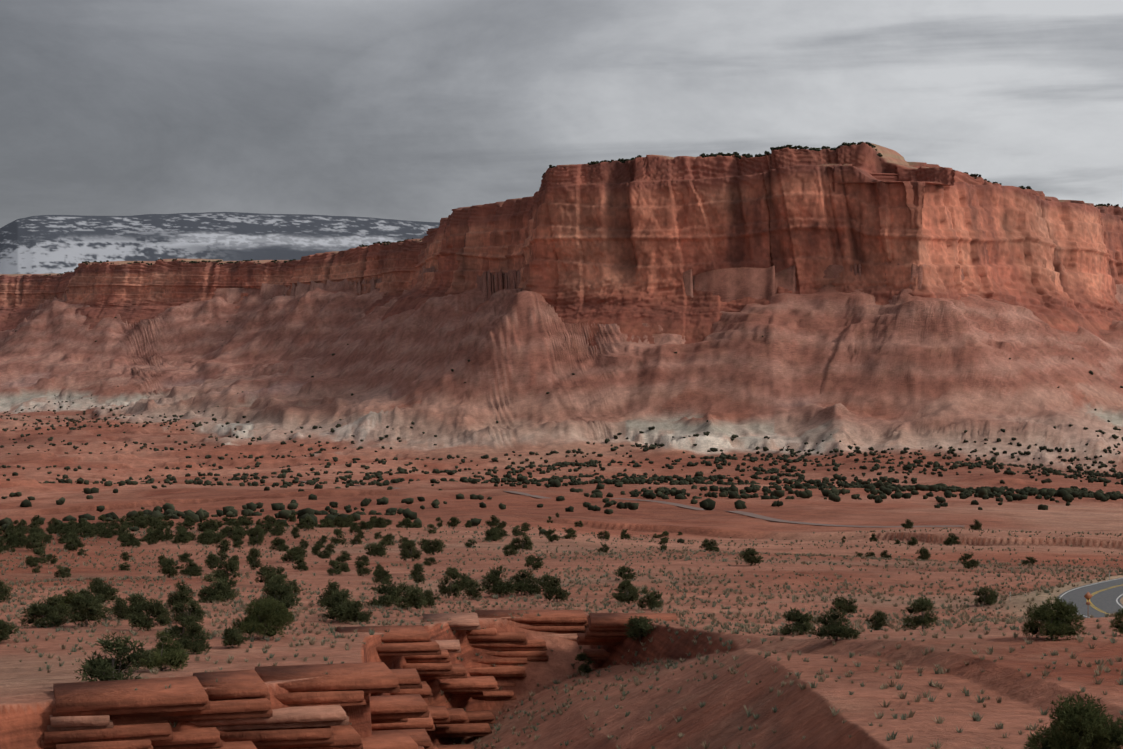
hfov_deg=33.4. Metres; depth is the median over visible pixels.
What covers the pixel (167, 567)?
juniper
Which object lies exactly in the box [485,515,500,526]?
juniper
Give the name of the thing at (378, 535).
juniper
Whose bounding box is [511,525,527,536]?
juniper
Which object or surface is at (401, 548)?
juniper
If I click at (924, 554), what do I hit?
juniper
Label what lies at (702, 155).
juniper
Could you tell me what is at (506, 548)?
juniper
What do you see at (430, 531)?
juniper
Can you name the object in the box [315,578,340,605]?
juniper
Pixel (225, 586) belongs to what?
juniper
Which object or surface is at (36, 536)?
juniper
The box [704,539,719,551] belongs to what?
juniper
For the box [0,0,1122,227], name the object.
sky
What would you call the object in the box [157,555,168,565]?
juniper
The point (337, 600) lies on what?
juniper
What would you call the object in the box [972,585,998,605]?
juniper
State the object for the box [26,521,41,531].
juniper
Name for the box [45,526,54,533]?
juniper
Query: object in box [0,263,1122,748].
ground
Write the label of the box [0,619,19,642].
juniper
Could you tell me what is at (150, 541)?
juniper
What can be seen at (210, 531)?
juniper
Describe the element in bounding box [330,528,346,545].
juniper
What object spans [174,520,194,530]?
juniper
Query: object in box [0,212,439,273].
snow plateau
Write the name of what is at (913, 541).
juniper
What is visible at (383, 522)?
juniper
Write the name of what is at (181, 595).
juniper
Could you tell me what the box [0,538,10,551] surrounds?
juniper
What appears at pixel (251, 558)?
juniper
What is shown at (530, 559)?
juniper
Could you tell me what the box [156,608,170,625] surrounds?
juniper
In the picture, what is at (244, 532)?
juniper
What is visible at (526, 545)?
juniper
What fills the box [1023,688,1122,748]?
juniper
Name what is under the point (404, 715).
slickrock ledges
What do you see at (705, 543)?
juniper
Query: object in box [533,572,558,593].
juniper
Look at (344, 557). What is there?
juniper
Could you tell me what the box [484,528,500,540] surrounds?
juniper
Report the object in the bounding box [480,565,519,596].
juniper
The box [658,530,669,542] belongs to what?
juniper
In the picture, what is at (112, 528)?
juniper
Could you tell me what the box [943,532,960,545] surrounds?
juniper
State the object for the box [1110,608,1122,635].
juniper
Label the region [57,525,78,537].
juniper
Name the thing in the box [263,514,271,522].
juniper
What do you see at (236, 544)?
juniper
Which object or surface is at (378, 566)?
juniper
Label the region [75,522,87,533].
juniper
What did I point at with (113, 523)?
juniper
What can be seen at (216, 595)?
juniper
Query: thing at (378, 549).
juniper
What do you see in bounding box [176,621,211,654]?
juniper
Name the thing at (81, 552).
juniper
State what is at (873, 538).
juniper
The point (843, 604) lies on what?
juniper
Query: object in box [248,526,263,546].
juniper
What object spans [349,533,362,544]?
juniper
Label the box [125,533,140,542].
juniper
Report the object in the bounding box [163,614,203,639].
juniper
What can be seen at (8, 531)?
juniper
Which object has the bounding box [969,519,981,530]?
juniper
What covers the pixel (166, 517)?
juniper
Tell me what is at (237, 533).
juniper
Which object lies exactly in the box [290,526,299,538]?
juniper
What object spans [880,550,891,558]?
juniper
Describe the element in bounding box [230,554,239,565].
juniper
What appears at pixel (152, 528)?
juniper
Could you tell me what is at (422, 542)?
juniper
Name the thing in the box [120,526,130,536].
juniper
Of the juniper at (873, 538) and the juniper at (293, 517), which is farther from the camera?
the juniper at (293, 517)
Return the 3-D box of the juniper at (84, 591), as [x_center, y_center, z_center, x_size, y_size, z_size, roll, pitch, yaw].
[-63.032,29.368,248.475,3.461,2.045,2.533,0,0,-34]
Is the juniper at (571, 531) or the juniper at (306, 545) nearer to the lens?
the juniper at (306, 545)
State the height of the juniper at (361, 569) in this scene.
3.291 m
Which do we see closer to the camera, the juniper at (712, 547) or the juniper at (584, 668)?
the juniper at (584, 668)
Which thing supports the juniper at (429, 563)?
on the ground
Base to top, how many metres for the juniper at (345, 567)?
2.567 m
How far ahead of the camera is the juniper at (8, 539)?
489.15 m
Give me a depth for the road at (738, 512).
815.04 m
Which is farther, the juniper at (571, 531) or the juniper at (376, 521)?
the juniper at (376, 521)
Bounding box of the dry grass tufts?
[0,523,1122,748]
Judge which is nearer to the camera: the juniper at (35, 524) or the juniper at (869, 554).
the juniper at (869, 554)
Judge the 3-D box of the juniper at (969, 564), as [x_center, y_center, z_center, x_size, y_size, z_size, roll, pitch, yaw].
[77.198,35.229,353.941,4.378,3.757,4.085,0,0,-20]
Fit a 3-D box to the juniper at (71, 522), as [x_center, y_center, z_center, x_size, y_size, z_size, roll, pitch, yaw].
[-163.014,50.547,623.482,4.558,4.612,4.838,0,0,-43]
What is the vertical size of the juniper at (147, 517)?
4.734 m
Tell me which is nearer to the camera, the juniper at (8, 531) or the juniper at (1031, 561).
the juniper at (1031, 561)
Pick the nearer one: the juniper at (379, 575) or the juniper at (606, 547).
the juniper at (379, 575)
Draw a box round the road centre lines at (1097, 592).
[1087,584,1122,613]
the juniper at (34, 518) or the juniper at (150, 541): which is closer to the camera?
the juniper at (150, 541)
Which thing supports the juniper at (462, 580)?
on the ground
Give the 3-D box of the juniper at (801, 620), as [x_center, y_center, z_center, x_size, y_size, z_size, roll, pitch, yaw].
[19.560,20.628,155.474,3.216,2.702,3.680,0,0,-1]
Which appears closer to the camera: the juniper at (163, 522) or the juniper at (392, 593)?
the juniper at (392, 593)
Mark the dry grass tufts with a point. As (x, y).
(1010, 621)
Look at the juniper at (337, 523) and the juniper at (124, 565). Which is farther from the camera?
the juniper at (337, 523)
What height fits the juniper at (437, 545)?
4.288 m
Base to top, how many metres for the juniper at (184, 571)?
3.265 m
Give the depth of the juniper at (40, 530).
508.76 m
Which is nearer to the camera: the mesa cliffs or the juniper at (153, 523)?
the juniper at (153, 523)
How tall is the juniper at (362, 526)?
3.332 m
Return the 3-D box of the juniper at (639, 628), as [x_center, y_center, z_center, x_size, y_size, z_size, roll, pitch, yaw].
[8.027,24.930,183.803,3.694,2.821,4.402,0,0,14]
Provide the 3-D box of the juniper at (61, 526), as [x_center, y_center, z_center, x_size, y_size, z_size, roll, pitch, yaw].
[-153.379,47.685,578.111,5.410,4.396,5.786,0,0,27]
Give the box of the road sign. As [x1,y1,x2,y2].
[1084,592,1091,604]
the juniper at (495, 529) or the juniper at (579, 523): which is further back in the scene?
the juniper at (579, 523)
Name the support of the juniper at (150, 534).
on the ground
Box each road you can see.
[276,476,964,526]
[1058,577,1122,617]
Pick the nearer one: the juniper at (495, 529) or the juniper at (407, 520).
the juniper at (495, 529)
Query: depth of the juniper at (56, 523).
578.01 m
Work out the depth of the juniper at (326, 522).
644.56 m
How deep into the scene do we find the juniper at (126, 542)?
501.23 m
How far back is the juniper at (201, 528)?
592.97 m
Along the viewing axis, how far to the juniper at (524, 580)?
259.31 m
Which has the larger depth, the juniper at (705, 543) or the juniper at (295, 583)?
the juniper at (705, 543)
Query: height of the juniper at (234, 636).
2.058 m
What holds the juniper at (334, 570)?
on the ground
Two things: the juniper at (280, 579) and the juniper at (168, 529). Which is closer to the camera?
the juniper at (280, 579)
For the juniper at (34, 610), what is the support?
on the ground
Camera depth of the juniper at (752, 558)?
354.28 m
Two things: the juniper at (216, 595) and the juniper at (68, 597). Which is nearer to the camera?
the juniper at (68, 597)
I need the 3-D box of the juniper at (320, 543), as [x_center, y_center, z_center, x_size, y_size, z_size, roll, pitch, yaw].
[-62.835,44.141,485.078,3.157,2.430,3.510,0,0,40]
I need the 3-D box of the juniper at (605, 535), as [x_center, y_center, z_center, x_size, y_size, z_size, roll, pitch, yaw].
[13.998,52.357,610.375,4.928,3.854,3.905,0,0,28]
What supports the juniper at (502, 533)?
on the ground
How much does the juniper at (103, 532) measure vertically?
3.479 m
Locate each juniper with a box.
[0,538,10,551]
[0,579,12,601]
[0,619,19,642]
[1,528,14,538]
[3,535,18,547]
[5,524,18,533]
[10,531,29,547]
[10,544,16,551]
[11,524,29,530]
[17,519,27,531]
[17,526,25,533]
[18,600,67,627]
[24,532,46,550]
[24,555,35,567]
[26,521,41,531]
[29,527,49,542]
[30,561,41,573]
[31,515,43,524]
[32,547,48,564]
[40,594,71,618]
[43,536,50,543]
[44,142,1122,275]
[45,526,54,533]
[46,520,60,533]
[46,553,57,563]
[47,518,57,526]
[52,589,78,612]
[54,565,70,577]
[57,522,70,532]
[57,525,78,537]
[58,537,64,543]
[62,532,72,539]
[63,533,84,549]
[65,592,113,626]
[66,520,78,529]
[68,538,77,550]
[74,631,155,681]
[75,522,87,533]
[76,589,92,595]
[77,548,86,555]
[81,528,94,537]
[83,524,98,535]
[87,577,106,594]
[88,581,120,603]
[96,515,109,526]
[99,529,113,537]
[106,519,119,528]
[107,525,118,534]
[109,597,128,619]
[118,562,130,570]
[119,515,130,524]
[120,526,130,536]
[120,538,129,546]
[120,552,132,560]
[121,593,150,619]
[122,520,132,527]
[123,516,137,526]
[124,598,170,630]
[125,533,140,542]
[130,539,140,546]
[133,510,143,518]
[136,519,147,528]
[136,630,189,670]
[143,529,158,539]
[145,514,155,524]
[145,526,154,534]
[145,535,158,544]
[149,519,158,528]
[152,525,173,541]
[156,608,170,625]
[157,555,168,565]
[157,557,184,577]
[158,520,170,526]
[163,514,170,520]
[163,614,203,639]
[164,526,172,532]
[165,581,194,606]
[170,599,205,623]
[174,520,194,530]
[174,530,191,541]
[176,530,189,544]
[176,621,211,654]
[178,552,193,562]
[180,561,201,576]
[185,565,203,575]
[189,532,196,540]
[196,531,214,544]
[197,522,203,531]
[198,573,240,601]
[198,586,224,602]
[202,537,210,544]
[203,519,218,531]
[204,554,218,569]
[206,529,223,542]
[211,533,221,543]
[211,559,240,582]
[215,538,230,553]
[215,551,228,563]
[220,525,234,538]
[221,516,232,524]
[221,626,247,648]
[228,518,236,525]
[229,529,244,539]
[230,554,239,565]
[231,597,295,640]
[232,536,244,544]
[232,541,241,547]
[234,526,246,535]
[238,515,253,526]
[243,595,277,617]
[246,546,262,569]
[247,525,265,538]
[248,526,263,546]
[255,518,264,525]
[255,565,290,583]
[260,524,273,533]
[261,579,301,608]
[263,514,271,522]
[264,517,276,525]
[266,575,294,601]
[268,523,285,535]
[269,537,288,551]
[280,545,303,561]
[288,512,296,521]
[288,578,301,595]
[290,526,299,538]
[293,557,308,570]
[295,518,305,526]
[297,546,307,558]
[299,540,308,548]
[304,516,315,530]
[311,544,322,554]
[313,541,324,547]
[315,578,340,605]
[317,517,332,527]
[317,549,331,558]
[318,535,327,543]
[319,588,353,622]
[324,543,335,552]
[327,559,341,575]
[327,596,353,617]
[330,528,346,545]
[331,516,345,527]
[331,589,362,609]
[335,550,351,562]
[336,561,349,571]
[341,518,350,527]
[342,599,372,623]
[345,515,354,521]
[348,521,361,533]
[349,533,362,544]
[353,555,369,565]
[355,560,372,575]
[358,520,366,529]
[358,530,364,538]
[364,520,372,529]
[364,543,374,554]
[364,580,404,607]
[369,540,388,556]
[372,517,387,527]
[372,567,392,584]
[373,532,381,538]
[373,563,383,574]
[378,520,385,527]
[378,533,394,545]
[385,519,392,524]
[394,581,427,609]
[396,521,403,527]
[398,540,419,553]
[399,536,407,542]
[399,539,422,560]
[401,517,411,527]
[410,562,425,582]
[411,522,420,527]
[417,538,429,549]
[419,538,445,554]
[423,557,436,565]
[423,588,439,607]
[428,524,437,533]
[435,517,442,527]
[437,566,461,598]
[446,517,460,527]
[451,573,470,590]
[463,579,484,599]
[464,522,471,527]
[465,539,476,547]
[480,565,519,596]
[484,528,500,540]
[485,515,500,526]
[486,526,502,540]
[497,528,507,537]
[498,521,506,528]
[502,545,517,555]
[509,568,540,595]
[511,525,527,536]
[511,534,533,550]
[521,522,530,529]
[524,555,543,569]
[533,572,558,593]
[542,575,570,601]
[544,528,560,541]
[561,527,576,538]
[574,520,582,526]
[575,652,594,674]
[597,530,609,539]
[597,543,609,552]
[609,586,639,601]
[615,566,637,580]
[616,578,638,603]
[619,529,630,539]
[624,616,653,641]
[637,587,663,609]
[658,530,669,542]
[658,537,667,550]
[699,538,708,547]
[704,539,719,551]
[739,546,763,565]
[779,608,815,634]
[808,609,860,640]
[829,597,857,614]
[864,552,875,556]
[864,609,887,630]
[869,533,878,541]
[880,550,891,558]
[899,596,937,629]
[901,519,913,528]
[907,537,918,545]
[915,547,930,560]
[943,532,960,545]
[958,551,980,568]
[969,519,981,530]
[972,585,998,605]
[1021,556,1037,565]
[1021,596,1086,640]
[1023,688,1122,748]
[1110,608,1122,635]
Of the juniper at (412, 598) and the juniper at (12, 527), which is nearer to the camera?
the juniper at (412, 598)
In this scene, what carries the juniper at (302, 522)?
on the ground
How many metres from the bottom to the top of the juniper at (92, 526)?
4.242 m
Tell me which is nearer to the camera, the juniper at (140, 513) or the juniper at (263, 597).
the juniper at (263, 597)
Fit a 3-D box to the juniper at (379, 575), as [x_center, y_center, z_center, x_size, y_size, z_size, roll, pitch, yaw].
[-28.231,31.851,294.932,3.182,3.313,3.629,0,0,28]
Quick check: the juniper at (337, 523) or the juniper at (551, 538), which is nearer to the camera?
the juniper at (551, 538)
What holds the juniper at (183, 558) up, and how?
on the ground
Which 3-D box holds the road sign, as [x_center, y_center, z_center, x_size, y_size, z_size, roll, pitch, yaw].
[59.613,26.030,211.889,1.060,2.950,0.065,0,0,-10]
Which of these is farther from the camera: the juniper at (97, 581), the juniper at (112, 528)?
the juniper at (112, 528)
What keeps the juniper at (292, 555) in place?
on the ground
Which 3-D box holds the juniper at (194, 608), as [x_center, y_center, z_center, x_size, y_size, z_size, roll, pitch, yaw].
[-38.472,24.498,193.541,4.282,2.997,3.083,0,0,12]
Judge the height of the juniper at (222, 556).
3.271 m
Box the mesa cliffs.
[0,142,1122,351]
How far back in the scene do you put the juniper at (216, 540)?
527.00 m
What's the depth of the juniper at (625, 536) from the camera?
633.46 m
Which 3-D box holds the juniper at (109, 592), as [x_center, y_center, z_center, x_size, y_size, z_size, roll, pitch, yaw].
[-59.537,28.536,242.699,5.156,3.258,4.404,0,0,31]
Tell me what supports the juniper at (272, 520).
on the ground
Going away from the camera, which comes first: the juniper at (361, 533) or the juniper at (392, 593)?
the juniper at (392, 593)
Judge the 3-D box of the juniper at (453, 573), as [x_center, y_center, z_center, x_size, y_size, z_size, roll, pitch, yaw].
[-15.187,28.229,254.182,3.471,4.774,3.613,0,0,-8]
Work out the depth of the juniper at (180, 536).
512.07 m
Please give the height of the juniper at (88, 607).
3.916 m
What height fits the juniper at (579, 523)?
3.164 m
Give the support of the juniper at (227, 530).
on the ground
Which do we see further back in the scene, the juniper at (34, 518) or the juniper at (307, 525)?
the juniper at (34, 518)
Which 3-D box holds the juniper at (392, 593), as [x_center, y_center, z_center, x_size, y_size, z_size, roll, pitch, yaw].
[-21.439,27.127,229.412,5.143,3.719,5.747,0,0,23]
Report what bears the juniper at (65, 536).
on the ground
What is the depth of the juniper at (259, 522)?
653.76 m
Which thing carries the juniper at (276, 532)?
on the ground
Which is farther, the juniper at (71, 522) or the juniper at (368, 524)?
the juniper at (71, 522)
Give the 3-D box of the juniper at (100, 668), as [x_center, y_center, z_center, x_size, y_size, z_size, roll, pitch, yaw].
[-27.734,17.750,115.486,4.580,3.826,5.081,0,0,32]
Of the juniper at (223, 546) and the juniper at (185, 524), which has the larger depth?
the juniper at (185, 524)
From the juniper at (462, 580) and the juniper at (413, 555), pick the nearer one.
the juniper at (462, 580)
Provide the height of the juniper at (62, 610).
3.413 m
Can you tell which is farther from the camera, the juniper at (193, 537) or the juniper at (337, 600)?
the juniper at (193, 537)
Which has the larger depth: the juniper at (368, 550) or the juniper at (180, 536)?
the juniper at (180, 536)
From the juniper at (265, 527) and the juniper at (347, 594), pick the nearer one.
the juniper at (347, 594)
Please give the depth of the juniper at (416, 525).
623.65 m
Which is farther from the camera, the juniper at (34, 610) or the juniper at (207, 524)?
the juniper at (207, 524)
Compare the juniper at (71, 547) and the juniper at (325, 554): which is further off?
the juniper at (71, 547)
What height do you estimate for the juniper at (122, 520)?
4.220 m
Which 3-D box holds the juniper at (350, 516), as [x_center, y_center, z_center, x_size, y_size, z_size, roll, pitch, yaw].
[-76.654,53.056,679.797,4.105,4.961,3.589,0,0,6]
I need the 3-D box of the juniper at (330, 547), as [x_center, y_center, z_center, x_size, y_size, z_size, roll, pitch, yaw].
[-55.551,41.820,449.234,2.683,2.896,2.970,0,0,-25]
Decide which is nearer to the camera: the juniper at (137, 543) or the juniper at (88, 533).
the juniper at (137, 543)
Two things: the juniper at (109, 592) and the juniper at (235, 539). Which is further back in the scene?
the juniper at (235, 539)
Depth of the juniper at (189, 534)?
534.13 m
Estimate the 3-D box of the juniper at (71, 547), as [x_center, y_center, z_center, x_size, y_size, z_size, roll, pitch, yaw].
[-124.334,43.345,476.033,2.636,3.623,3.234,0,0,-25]
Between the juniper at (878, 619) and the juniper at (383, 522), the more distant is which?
the juniper at (383, 522)
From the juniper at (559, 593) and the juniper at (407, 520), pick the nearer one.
the juniper at (559, 593)
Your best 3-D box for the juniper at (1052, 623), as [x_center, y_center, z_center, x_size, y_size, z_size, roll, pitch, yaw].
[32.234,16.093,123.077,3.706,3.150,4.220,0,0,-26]
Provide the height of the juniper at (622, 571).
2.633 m
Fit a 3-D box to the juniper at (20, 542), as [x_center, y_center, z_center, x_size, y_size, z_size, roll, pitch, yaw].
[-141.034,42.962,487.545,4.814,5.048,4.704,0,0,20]
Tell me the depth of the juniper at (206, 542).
514.27 m
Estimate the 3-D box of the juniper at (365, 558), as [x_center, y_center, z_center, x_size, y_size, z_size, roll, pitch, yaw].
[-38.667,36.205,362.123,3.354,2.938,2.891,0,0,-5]
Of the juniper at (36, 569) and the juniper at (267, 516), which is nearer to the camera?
the juniper at (36, 569)
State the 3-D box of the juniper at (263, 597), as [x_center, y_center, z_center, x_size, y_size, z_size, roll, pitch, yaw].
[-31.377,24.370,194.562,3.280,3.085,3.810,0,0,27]
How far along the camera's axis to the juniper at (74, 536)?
479.46 m
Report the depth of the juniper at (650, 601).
216.72 m
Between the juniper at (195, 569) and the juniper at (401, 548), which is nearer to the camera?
the juniper at (195, 569)
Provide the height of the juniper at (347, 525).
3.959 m
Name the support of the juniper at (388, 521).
on the ground
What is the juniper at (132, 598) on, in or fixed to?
on the ground
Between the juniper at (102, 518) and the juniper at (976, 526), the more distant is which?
the juniper at (976, 526)
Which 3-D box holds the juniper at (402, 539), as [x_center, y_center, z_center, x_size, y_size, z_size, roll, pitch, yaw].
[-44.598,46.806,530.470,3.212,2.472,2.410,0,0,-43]
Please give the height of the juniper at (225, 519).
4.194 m
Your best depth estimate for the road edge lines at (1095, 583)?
232.06 m
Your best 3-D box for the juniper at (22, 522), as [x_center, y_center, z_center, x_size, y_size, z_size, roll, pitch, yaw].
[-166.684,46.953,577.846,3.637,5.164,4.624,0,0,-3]
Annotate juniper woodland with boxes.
[0,294,1122,542]
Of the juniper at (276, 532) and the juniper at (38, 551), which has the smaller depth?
the juniper at (38, 551)
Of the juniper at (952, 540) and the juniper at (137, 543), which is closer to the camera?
the juniper at (137, 543)
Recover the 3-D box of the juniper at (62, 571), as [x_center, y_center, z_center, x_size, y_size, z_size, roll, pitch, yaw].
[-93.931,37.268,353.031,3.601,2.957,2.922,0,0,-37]
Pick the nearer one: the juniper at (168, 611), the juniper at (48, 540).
the juniper at (168, 611)
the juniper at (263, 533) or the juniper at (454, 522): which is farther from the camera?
the juniper at (454, 522)
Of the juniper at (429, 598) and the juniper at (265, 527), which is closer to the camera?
the juniper at (429, 598)
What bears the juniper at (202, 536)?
on the ground
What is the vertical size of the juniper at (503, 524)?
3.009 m
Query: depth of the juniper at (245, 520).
627.61 m
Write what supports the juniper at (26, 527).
on the ground
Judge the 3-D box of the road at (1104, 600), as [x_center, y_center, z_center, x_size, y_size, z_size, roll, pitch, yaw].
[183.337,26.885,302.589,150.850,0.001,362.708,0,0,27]
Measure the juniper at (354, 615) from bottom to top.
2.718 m
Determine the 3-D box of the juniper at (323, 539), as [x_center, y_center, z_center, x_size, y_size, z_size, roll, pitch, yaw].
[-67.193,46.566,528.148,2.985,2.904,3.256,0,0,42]
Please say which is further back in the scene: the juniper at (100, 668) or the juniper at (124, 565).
the juniper at (124, 565)
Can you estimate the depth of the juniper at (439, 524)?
635.13 m
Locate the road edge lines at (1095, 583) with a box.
[1059,578,1122,617]
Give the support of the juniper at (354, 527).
on the ground
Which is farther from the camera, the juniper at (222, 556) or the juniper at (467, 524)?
the juniper at (467, 524)
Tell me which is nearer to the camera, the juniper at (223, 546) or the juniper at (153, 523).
the juniper at (223, 546)
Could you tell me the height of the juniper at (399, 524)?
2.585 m
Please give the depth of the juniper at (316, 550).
439.45 m
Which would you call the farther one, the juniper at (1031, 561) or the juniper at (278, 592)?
the juniper at (1031, 561)
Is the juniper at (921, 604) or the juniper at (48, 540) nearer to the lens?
the juniper at (921, 604)
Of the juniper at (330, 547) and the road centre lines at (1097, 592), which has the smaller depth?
the road centre lines at (1097, 592)
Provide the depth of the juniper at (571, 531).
565.10 m
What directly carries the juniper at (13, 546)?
on the ground
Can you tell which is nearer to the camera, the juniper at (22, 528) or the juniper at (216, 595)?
the juniper at (216, 595)
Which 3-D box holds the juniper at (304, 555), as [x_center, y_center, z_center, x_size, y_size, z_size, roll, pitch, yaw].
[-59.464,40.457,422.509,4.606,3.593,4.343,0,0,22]
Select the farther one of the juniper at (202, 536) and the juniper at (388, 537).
the juniper at (202, 536)
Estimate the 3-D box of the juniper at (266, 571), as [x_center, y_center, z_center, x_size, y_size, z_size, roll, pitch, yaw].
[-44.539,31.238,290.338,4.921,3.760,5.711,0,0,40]
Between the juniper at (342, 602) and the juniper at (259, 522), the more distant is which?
the juniper at (259, 522)
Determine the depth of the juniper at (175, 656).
128.25 m
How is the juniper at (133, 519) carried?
on the ground
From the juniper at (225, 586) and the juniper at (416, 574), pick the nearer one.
the juniper at (225, 586)
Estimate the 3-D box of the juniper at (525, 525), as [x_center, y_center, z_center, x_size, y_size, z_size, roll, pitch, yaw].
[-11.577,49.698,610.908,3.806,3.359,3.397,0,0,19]
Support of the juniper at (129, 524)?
on the ground
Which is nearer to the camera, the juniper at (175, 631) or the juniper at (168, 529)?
the juniper at (175, 631)
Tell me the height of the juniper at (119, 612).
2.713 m
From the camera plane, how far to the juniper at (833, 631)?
137.96 m
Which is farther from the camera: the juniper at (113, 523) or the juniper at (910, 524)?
the juniper at (910, 524)
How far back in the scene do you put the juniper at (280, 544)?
466.95 m
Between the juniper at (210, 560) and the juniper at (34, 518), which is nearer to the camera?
the juniper at (210, 560)
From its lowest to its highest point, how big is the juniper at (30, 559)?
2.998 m
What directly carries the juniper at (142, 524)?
on the ground
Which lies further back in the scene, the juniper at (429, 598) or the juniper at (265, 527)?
the juniper at (265, 527)
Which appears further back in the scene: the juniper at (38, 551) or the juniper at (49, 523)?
the juniper at (49, 523)
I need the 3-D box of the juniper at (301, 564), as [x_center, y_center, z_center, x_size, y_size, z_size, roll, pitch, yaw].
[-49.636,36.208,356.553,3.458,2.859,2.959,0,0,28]
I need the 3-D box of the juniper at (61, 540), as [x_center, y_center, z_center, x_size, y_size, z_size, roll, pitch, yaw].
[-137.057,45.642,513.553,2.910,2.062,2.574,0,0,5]
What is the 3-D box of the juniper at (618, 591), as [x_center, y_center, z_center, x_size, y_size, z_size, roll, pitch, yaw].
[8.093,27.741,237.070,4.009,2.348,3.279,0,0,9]
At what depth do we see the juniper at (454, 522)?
648.45 m
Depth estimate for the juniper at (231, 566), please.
301.67 m
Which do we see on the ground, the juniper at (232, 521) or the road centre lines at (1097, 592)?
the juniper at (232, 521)
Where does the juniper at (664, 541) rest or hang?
on the ground
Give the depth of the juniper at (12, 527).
537.22 m
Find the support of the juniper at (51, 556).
on the ground
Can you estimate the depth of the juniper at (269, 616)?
165.03 m
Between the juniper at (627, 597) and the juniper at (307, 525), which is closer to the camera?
the juniper at (627, 597)
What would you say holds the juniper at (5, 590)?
on the ground
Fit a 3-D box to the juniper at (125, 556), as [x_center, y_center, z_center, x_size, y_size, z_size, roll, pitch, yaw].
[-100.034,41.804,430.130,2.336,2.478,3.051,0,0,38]
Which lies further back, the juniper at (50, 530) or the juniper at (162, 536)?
the juniper at (50, 530)
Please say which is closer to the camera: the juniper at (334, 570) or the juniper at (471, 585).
the juniper at (471, 585)
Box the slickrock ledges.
[41,610,677,748]
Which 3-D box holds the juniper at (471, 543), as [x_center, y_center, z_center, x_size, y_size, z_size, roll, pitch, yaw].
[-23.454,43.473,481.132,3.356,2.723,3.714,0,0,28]
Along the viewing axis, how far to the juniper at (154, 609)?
182.17 m

